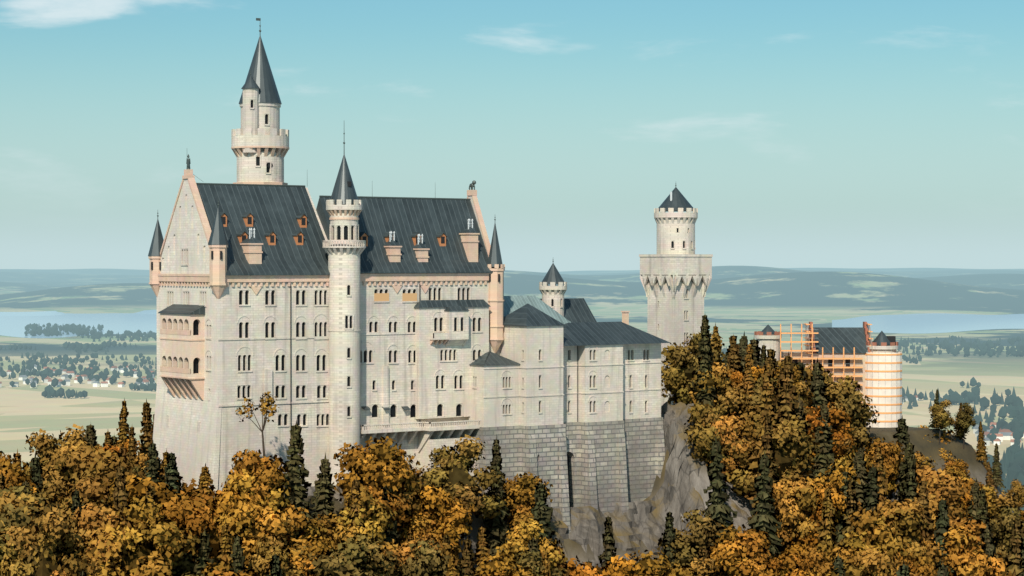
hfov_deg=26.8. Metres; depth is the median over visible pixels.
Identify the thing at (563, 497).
bower buttress
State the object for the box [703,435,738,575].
tree
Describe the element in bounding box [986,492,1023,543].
tree
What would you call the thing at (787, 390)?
tree
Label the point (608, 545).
tree
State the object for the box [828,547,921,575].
tree
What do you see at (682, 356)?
tree
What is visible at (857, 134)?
sky
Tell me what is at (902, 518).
tree
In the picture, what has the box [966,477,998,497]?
tree
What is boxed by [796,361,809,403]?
tree
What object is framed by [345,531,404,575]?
tree
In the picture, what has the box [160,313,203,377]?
loggia
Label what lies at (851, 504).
tree
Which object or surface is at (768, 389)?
tree
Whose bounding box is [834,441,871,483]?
tree
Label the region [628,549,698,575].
tree
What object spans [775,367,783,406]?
tree
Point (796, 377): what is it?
tree
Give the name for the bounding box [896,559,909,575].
tree
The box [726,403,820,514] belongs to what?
tree
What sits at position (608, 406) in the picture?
bower
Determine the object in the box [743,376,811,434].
tree
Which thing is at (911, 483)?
tree
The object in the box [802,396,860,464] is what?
tree
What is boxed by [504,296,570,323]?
copper roofs
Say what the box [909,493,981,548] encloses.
tree
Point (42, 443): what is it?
tree
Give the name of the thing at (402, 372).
palas block
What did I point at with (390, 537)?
tree
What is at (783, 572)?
tree
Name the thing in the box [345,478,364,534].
tree
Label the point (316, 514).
tree
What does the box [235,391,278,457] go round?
tree
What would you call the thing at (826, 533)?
tree
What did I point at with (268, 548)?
tree
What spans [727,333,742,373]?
tree
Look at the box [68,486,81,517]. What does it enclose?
tree
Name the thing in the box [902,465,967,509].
tree
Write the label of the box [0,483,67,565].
tree
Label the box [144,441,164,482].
tree
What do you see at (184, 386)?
pink trim
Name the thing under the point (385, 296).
boards
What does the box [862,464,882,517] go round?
tree
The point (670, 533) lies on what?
tree
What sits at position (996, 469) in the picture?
tree
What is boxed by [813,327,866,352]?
gate roof
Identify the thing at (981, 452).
tree
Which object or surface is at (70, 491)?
tree
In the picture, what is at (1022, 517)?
tree
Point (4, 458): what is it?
tree
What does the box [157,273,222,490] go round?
palas face
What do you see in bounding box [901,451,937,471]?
tree
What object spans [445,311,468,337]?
oriel
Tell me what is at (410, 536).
tree
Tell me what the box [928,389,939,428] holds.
tree
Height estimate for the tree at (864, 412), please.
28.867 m
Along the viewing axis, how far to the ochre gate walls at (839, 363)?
491.93 m
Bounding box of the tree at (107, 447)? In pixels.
[95,438,142,468]
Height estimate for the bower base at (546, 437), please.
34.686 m
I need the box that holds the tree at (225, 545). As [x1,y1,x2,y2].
[212,520,233,572]
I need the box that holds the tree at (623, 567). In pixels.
[567,553,643,575]
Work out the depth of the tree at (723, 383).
440.53 m
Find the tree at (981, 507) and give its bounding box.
[974,487,992,546]
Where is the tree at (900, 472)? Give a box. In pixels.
[896,459,903,502]
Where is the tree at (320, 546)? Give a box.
[284,535,335,575]
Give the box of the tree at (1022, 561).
[1017,531,1023,575]
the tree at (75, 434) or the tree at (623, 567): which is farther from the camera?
the tree at (75, 434)
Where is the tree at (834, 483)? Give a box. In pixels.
[806,463,864,539]
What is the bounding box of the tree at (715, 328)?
[712,322,722,361]
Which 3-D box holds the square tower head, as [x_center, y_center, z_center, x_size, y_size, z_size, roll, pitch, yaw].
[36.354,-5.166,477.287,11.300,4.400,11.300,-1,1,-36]
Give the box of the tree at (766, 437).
[747,413,783,546]
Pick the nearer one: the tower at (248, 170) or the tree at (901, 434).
the tower at (248, 170)
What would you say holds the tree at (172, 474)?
on the hill terrain
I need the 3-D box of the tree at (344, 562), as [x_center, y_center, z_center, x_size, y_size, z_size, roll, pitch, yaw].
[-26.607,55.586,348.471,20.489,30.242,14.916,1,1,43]
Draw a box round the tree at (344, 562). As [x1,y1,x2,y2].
[302,539,387,575]
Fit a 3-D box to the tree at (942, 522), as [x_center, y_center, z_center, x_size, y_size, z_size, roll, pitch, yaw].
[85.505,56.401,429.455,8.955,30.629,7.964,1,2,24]
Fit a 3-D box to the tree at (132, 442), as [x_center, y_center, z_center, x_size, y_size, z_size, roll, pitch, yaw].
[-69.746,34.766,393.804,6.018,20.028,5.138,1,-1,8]
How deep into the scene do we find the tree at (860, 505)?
424.56 m
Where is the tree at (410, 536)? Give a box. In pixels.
[407,530,413,546]
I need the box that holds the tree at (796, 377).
[762,363,816,403]
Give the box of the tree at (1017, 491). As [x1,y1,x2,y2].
[1005,479,1023,515]
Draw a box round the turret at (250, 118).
[243,88,258,152]
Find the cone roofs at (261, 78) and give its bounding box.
[148,36,692,283]
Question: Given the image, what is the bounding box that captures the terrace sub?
[419,436,474,475]
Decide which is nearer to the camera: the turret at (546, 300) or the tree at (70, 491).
the tree at (70, 491)
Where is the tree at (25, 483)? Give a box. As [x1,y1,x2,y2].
[22,477,30,493]
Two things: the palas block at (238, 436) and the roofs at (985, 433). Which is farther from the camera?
the roofs at (985, 433)
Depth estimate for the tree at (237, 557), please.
343.17 m
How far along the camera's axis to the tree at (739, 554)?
408.30 m
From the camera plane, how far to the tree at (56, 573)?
329.43 m
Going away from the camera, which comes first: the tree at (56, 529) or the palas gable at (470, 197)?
the tree at (56, 529)
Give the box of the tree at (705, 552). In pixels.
[697,528,712,575]
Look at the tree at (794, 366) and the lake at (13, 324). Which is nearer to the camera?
the tree at (794, 366)
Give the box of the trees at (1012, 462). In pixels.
[0,323,1023,509]
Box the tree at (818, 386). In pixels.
[809,358,829,409]
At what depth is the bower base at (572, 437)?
422.64 m
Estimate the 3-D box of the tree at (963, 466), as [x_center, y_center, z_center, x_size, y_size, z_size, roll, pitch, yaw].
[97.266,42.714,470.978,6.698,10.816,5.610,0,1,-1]
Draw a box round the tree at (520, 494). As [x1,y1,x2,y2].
[501,472,552,527]
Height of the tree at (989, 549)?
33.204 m
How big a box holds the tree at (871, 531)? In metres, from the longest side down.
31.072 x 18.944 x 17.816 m
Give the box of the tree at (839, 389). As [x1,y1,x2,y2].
[804,362,862,418]
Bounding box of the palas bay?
[415,307,488,418]
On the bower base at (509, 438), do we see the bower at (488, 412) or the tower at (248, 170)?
the bower at (488, 412)
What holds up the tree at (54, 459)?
on the hill terrain
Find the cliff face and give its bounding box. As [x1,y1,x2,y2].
[213,418,749,567]
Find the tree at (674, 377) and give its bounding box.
[661,333,727,404]
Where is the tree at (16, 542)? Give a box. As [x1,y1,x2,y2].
[0,491,66,573]
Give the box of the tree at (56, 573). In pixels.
[50,570,70,575]
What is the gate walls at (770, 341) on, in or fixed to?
on the hill terrain
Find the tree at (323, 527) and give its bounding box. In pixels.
[292,513,339,559]
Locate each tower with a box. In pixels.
[237,152,283,181]
[328,241,359,484]
[500,325,562,425]
[647,275,703,405]
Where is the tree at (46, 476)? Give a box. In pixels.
[40,464,61,480]
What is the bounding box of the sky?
[0,0,1023,272]
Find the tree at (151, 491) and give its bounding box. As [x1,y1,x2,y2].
[145,481,156,521]
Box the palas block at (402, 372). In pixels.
[360,273,495,469]
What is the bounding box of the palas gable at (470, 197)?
[468,196,487,253]
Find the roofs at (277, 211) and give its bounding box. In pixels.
[158,184,669,409]
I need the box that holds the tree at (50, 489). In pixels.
[31,472,72,507]
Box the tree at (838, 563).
[833,555,844,575]
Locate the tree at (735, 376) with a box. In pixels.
[722,366,763,398]
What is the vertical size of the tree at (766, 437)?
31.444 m
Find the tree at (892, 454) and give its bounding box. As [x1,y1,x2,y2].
[865,437,904,498]
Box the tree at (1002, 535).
[990,505,1023,560]
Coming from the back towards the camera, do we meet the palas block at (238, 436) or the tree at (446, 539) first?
the palas block at (238, 436)
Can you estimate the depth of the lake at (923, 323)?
7920.86 m
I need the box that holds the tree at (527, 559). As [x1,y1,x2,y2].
[507,549,566,575]
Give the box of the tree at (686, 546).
[657,508,720,574]
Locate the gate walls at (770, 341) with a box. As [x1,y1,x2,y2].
[754,335,897,361]
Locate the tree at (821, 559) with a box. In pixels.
[798,542,852,575]
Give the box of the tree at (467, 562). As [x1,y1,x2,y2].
[459,539,474,575]
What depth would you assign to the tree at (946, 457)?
475.77 m
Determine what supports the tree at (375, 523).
on the hill terrain
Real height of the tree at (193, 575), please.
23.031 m
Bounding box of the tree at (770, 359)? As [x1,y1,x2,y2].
[763,348,777,373]
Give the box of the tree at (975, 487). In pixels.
[966,478,979,519]
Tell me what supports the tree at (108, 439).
on the hill terrain
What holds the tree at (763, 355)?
on the hill terrain
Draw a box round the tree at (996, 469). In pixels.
[991,442,1005,488]
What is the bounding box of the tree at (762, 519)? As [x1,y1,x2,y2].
[745,451,783,563]
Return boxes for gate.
[754,322,897,426]
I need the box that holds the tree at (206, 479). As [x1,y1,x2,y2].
[192,463,214,504]
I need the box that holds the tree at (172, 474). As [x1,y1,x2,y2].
[159,452,180,497]
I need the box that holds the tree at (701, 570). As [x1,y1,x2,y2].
[686,557,714,575]
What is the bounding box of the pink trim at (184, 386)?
[158,146,629,399]
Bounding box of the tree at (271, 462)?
[221,449,291,510]
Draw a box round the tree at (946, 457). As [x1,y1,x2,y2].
[923,434,955,460]
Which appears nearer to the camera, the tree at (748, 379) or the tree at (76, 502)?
the tree at (76, 502)
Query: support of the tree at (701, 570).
on the hill terrain
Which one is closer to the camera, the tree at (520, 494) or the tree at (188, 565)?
the tree at (188, 565)
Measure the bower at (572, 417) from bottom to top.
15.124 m
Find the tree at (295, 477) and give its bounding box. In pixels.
[283,420,311,522]
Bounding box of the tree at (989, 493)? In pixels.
[961,480,1006,518]
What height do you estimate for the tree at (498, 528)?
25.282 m
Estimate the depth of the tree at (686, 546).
413.52 m
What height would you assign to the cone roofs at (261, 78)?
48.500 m
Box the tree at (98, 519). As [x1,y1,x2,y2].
[64,503,140,575]
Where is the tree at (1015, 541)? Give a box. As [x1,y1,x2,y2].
[1003,516,1023,575]
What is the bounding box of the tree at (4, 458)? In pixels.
[0,453,14,468]
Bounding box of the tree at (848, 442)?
[830,403,859,453]
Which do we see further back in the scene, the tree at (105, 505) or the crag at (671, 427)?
the crag at (671, 427)
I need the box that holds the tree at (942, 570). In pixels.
[937,562,949,575]
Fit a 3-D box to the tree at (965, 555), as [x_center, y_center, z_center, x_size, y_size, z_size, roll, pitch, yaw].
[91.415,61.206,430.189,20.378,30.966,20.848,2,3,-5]
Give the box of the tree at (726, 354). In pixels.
[724,352,727,365]
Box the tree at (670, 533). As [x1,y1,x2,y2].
[661,511,677,573]
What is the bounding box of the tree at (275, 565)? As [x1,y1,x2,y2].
[266,554,282,575]
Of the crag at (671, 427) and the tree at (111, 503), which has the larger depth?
the crag at (671, 427)
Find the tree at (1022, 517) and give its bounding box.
[1007,497,1023,518]
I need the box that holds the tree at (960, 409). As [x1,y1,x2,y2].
[953,403,965,439]
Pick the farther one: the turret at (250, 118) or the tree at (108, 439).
the turret at (250, 118)
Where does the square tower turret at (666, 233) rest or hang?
on the square tower at (667, 314)
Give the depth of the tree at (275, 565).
345.42 m
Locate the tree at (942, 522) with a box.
[931,498,957,575]
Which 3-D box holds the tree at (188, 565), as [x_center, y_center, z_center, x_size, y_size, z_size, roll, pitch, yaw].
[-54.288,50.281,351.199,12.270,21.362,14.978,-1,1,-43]
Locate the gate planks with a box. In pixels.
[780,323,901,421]
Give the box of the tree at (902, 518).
[871,499,948,565]
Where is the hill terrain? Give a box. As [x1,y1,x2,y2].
[243,427,1013,575]
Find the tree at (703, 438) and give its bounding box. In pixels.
[683,388,755,465]
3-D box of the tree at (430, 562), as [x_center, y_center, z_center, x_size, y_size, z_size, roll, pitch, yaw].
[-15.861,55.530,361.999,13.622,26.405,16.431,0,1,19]
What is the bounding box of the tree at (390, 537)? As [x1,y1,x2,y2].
[379,484,400,550]
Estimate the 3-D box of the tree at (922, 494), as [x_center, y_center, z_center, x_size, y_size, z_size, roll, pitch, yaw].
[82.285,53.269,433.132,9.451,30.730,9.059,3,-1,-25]
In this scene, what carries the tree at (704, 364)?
on the hill terrain
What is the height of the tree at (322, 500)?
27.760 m
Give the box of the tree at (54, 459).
[39,438,102,480]
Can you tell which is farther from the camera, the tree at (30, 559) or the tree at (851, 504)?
the tree at (851, 504)
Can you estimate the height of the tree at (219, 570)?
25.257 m
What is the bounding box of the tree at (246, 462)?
[212,449,290,559]
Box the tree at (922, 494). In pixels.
[916,481,933,545]
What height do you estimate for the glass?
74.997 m
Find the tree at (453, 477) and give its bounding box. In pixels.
[420,434,507,518]
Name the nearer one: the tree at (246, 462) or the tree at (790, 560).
the tree at (246, 462)
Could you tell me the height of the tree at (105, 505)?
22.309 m
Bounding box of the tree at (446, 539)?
[443,534,451,553]
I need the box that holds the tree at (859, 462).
[851,444,870,508]
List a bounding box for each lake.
[0,310,156,337]
[832,313,1023,333]
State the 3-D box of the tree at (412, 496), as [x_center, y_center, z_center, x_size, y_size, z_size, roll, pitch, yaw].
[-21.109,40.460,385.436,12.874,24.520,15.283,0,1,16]
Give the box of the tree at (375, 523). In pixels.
[329,486,405,564]
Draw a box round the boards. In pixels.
[374,293,416,300]
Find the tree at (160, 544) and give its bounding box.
[73,495,199,575]
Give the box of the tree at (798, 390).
[794,380,813,415]
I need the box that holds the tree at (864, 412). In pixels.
[830,384,879,453]
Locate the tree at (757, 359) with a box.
[744,339,763,375]
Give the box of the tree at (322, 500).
[309,453,335,523]
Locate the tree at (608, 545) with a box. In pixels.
[598,516,616,570]
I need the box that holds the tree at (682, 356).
[671,332,725,404]
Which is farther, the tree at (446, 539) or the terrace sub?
the terrace sub
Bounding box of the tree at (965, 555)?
[924,516,1012,575]
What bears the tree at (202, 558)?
on the hill terrain
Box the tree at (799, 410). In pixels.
[795,395,820,481]
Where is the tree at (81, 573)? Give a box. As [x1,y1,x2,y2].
[79,569,86,575]
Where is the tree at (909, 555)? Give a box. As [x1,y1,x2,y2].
[890,547,916,570]
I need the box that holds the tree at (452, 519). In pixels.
[403,485,475,556]
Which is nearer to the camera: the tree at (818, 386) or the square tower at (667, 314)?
the tree at (818, 386)
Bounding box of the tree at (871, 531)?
[827,508,911,572]
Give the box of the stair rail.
[323,240,365,241]
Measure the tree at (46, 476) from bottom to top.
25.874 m
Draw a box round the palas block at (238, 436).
[222,282,328,486]
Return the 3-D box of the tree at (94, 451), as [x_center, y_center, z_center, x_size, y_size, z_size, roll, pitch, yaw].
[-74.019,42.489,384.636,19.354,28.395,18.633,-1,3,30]
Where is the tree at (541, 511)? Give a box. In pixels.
[529,478,558,544]
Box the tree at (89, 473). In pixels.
[47,445,143,517]
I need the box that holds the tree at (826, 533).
[815,485,836,552]
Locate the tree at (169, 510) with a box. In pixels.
[126,474,218,533]
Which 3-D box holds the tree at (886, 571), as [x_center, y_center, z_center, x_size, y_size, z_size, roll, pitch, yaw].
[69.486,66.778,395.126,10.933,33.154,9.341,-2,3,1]
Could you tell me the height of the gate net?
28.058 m
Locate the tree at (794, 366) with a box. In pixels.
[777,359,810,381]
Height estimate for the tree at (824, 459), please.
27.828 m
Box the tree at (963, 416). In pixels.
[953,402,975,448]
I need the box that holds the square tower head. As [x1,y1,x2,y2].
[640,257,711,274]
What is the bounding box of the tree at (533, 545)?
[528,533,540,562]
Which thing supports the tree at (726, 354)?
on the hill terrain
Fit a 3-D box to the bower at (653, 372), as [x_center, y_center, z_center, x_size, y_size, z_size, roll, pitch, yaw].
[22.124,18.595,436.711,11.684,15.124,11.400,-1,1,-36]
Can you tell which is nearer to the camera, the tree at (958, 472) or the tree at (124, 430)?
the tree at (124, 430)
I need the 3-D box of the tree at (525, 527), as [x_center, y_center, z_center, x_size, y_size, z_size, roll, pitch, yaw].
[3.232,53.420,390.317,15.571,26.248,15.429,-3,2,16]
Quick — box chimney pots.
[249,192,671,243]
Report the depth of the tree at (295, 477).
373.58 m
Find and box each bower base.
[470,425,520,482]
[521,424,565,507]
[563,422,578,506]
[579,420,623,513]
[623,417,662,501]
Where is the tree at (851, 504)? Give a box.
[836,479,858,545]
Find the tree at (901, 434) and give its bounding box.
[893,416,909,443]
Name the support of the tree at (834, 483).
on the hill terrain
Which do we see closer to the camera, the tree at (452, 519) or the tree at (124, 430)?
the tree at (452, 519)
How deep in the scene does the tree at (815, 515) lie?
420.37 m
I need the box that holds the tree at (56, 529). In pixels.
[0,507,98,575]
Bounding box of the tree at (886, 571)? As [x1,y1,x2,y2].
[883,564,890,575]
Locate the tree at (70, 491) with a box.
[57,482,74,502]
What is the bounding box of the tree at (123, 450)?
[119,444,128,464]
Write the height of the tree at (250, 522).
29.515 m
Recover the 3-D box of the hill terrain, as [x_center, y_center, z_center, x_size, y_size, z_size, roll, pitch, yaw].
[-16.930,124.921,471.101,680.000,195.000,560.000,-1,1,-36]
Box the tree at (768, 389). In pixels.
[736,363,782,499]
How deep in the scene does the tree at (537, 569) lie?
378.59 m
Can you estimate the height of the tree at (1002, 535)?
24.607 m
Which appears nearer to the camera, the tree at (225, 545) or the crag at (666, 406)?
the tree at (225, 545)
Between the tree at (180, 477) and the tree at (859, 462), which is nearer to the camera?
the tree at (180, 477)
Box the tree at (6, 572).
[2,565,10,575]
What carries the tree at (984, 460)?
on the hill terrain
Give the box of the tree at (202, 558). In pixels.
[192,528,213,574]
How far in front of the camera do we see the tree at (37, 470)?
391.53 m
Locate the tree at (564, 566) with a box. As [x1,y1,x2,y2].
[554,544,569,575]
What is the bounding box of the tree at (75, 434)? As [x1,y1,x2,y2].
[40,424,99,467]
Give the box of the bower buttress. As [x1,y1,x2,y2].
[484,426,664,534]
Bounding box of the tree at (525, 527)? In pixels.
[495,511,567,573]
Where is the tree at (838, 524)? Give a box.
[834,467,849,541]
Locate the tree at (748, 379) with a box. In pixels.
[737,344,758,414]
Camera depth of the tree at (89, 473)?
368.48 m
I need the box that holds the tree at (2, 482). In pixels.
[0,472,6,497]
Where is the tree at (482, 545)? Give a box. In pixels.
[473,524,490,575]
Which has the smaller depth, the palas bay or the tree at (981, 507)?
the palas bay
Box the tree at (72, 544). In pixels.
[56,527,126,575]
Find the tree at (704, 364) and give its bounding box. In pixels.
[692,315,720,409]
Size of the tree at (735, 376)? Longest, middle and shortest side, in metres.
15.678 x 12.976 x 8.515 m
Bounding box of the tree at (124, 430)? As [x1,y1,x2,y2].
[112,397,136,456]
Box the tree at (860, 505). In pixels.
[857,499,863,511]
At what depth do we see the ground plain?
9714.66 m
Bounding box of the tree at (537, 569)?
[516,566,543,575]
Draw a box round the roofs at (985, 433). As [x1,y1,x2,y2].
[0,364,1020,441]
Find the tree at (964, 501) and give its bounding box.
[943,476,983,517]
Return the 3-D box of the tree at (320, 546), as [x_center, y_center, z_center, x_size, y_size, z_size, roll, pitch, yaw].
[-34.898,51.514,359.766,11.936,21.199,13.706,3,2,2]
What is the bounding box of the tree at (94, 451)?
[52,448,132,502]
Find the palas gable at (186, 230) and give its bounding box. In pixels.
[160,179,209,273]
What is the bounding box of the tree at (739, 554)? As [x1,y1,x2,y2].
[705,524,775,575]
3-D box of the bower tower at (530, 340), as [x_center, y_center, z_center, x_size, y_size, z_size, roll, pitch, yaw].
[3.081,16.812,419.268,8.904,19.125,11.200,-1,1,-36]
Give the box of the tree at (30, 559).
[14,531,70,570]
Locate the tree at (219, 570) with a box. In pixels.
[200,562,258,575]
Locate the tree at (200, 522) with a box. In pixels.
[164,489,245,569]
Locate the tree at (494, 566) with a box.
[473,552,537,575]
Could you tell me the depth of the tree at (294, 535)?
358.04 m
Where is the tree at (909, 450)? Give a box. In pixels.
[897,440,918,502]
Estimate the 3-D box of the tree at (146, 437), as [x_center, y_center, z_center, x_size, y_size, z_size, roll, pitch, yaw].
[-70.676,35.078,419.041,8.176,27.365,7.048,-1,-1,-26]
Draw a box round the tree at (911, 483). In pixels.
[903,458,917,501]
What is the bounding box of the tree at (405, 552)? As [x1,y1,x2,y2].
[384,534,461,574]
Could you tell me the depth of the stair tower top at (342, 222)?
393.93 m
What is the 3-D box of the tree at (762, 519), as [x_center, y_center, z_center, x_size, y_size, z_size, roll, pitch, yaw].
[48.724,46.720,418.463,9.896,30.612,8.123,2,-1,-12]
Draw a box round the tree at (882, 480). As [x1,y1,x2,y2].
[873,445,892,504]
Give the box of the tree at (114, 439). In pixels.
[111,435,116,445]
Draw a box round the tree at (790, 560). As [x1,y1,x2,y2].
[766,542,816,575]
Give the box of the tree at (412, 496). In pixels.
[360,451,428,525]
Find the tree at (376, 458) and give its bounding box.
[332,436,419,542]
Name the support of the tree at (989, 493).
on the hill terrain
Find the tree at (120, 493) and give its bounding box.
[111,465,131,530]
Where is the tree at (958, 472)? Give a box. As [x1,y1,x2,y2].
[940,465,977,484]
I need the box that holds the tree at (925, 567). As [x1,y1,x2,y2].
[907,554,938,575]
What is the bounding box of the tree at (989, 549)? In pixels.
[980,520,1000,575]
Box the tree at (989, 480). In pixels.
[985,461,996,497]
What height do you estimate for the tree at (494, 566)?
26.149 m
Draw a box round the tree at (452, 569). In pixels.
[446,552,458,575]
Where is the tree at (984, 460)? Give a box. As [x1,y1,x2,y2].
[982,455,986,470]
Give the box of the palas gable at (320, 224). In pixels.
[306,188,326,239]
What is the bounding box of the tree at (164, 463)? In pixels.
[158,450,168,482]
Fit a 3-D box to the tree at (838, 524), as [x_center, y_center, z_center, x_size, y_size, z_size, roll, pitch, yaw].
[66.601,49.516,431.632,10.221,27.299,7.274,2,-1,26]
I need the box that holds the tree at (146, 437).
[137,398,153,469]
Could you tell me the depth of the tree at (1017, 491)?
481.30 m
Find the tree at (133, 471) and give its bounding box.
[127,465,145,485]
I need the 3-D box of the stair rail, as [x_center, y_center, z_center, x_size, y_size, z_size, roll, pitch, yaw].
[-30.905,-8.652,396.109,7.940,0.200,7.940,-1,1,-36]
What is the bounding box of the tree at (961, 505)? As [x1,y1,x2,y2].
[955,502,966,522]
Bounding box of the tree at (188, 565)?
[169,533,219,575]
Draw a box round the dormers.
[221,214,445,245]
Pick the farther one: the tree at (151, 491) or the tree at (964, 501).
the tree at (964, 501)
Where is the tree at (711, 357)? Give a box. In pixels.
[694,338,713,397]
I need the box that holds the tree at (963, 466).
[942,458,970,477]
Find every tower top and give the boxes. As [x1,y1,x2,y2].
[241,106,279,151]
[330,210,357,239]
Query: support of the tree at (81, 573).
on the hill terrain
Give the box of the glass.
[188,100,686,425]
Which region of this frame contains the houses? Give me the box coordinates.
[0,367,1023,445]
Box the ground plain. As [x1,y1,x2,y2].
[0,266,1023,473]
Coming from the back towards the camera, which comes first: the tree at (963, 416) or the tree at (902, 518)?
the tree at (963, 416)
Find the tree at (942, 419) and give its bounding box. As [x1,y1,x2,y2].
[928,399,958,445]
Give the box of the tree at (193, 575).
[182,572,204,575]
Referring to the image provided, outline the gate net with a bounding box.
[805,323,901,427]
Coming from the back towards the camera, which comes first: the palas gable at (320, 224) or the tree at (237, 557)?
the palas gable at (320, 224)
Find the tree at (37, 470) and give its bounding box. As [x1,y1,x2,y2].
[29,454,44,488]
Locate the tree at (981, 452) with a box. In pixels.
[975,420,989,464]
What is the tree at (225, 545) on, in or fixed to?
on the hill terrain
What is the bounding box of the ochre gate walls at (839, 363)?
[781,351,864,401]
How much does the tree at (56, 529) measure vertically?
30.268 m
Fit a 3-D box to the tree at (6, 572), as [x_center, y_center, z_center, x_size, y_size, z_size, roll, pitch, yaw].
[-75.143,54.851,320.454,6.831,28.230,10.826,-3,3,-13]
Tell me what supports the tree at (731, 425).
on the hill terrain
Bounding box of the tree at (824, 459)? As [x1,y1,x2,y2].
[809,400,839,481]
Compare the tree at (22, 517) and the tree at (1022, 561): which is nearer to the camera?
the tree at (22, 517)
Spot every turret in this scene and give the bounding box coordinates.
[243,88,258,152]
[542,290,563,316]
[657,217,694,253]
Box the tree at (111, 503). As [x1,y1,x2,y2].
[99,477,141,518]
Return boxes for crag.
[661,401,685,416]
[661,403,693,454]
[663,482,676,511]
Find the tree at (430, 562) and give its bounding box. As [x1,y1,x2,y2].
[391,538,464,575]
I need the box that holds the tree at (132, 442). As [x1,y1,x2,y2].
[126,427,136,460]
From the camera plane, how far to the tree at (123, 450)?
380.72 m
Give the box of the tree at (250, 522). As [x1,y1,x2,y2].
[212,462,318,574]
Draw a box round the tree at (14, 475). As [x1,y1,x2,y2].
[0,459,37,492]
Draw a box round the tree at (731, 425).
[699,412,760,481]
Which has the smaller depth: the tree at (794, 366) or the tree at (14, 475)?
the tree at (14, 475)
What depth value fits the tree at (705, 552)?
412.55 m
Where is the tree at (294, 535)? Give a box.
[282,512,314,573]
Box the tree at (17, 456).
[13,448,22,480]
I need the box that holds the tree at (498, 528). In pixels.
[482,433,511,555]
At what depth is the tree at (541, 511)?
392.79 m
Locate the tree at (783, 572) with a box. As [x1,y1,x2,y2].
[773,563,791,575]
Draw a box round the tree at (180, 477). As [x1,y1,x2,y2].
[158,474,183,489]
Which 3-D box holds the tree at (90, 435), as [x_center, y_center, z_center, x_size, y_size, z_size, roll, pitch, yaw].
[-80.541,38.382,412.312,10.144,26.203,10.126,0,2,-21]
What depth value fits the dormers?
396.46 m
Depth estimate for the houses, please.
3822.12 m
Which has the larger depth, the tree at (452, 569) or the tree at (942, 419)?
the tree at (942, 419)
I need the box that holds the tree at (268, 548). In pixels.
[245,529,304,575]
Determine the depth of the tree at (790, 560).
407.26 m
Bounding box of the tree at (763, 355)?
[760,345,766,367]
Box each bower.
[466,365,519,426]
[563,346,576,422]
[578,344,622,421]
[623,343,660,418]
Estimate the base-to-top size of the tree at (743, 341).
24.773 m
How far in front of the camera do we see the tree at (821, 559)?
408.56 m
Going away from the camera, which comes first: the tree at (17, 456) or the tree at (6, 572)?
the tree at (6, 572)
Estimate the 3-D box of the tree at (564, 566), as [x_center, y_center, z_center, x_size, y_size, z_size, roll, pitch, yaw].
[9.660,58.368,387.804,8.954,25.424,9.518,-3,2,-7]
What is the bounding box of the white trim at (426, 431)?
[166,98,712,452]
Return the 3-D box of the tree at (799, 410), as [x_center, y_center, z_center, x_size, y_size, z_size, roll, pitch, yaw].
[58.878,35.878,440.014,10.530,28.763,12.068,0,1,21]
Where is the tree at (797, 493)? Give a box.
[769,477,822,548]
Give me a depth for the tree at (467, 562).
367.59 m
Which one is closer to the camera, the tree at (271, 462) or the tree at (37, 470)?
the tree at (271, 462)
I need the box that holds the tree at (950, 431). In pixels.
[933,428,955,444]
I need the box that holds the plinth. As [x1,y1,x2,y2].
[153,386,222,492]
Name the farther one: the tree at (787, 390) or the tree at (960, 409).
the tree at (960, 409)
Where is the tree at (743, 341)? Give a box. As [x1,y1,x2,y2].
[738,331,747,371]
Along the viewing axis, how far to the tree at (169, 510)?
353.91 m
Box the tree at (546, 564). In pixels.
[539,551,550,575]
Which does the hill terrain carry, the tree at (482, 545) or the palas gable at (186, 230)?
the tree at (482, 545)
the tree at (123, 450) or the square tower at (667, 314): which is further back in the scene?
the square tower at (667, 314)
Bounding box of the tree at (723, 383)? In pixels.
[689,362,748,418]
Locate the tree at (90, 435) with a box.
[82,424,98,447]
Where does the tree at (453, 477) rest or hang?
on the hill terrain
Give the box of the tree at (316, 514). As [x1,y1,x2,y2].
[312,510,319,520]
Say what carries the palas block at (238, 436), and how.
on the hill terrain
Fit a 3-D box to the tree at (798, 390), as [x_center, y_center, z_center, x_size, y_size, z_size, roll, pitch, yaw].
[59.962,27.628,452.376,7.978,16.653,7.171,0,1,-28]
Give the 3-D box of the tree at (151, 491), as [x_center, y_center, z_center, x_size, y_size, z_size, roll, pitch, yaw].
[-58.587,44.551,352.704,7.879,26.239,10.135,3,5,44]
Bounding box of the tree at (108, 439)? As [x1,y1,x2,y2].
[103,431,112,446]
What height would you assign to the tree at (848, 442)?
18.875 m
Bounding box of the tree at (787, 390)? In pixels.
[775,352,802,475]
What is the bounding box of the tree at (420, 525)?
[397,506,462,567]
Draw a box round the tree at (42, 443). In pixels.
[24,428,61,476]
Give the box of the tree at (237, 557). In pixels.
[229,532,244,574]
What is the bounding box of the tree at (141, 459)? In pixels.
[130,453,161,479]
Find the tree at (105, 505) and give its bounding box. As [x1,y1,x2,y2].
[94,497,112,510]
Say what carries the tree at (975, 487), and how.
on the hill terrain
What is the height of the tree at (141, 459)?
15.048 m
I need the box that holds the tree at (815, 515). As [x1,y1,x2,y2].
[786,492,845,551]

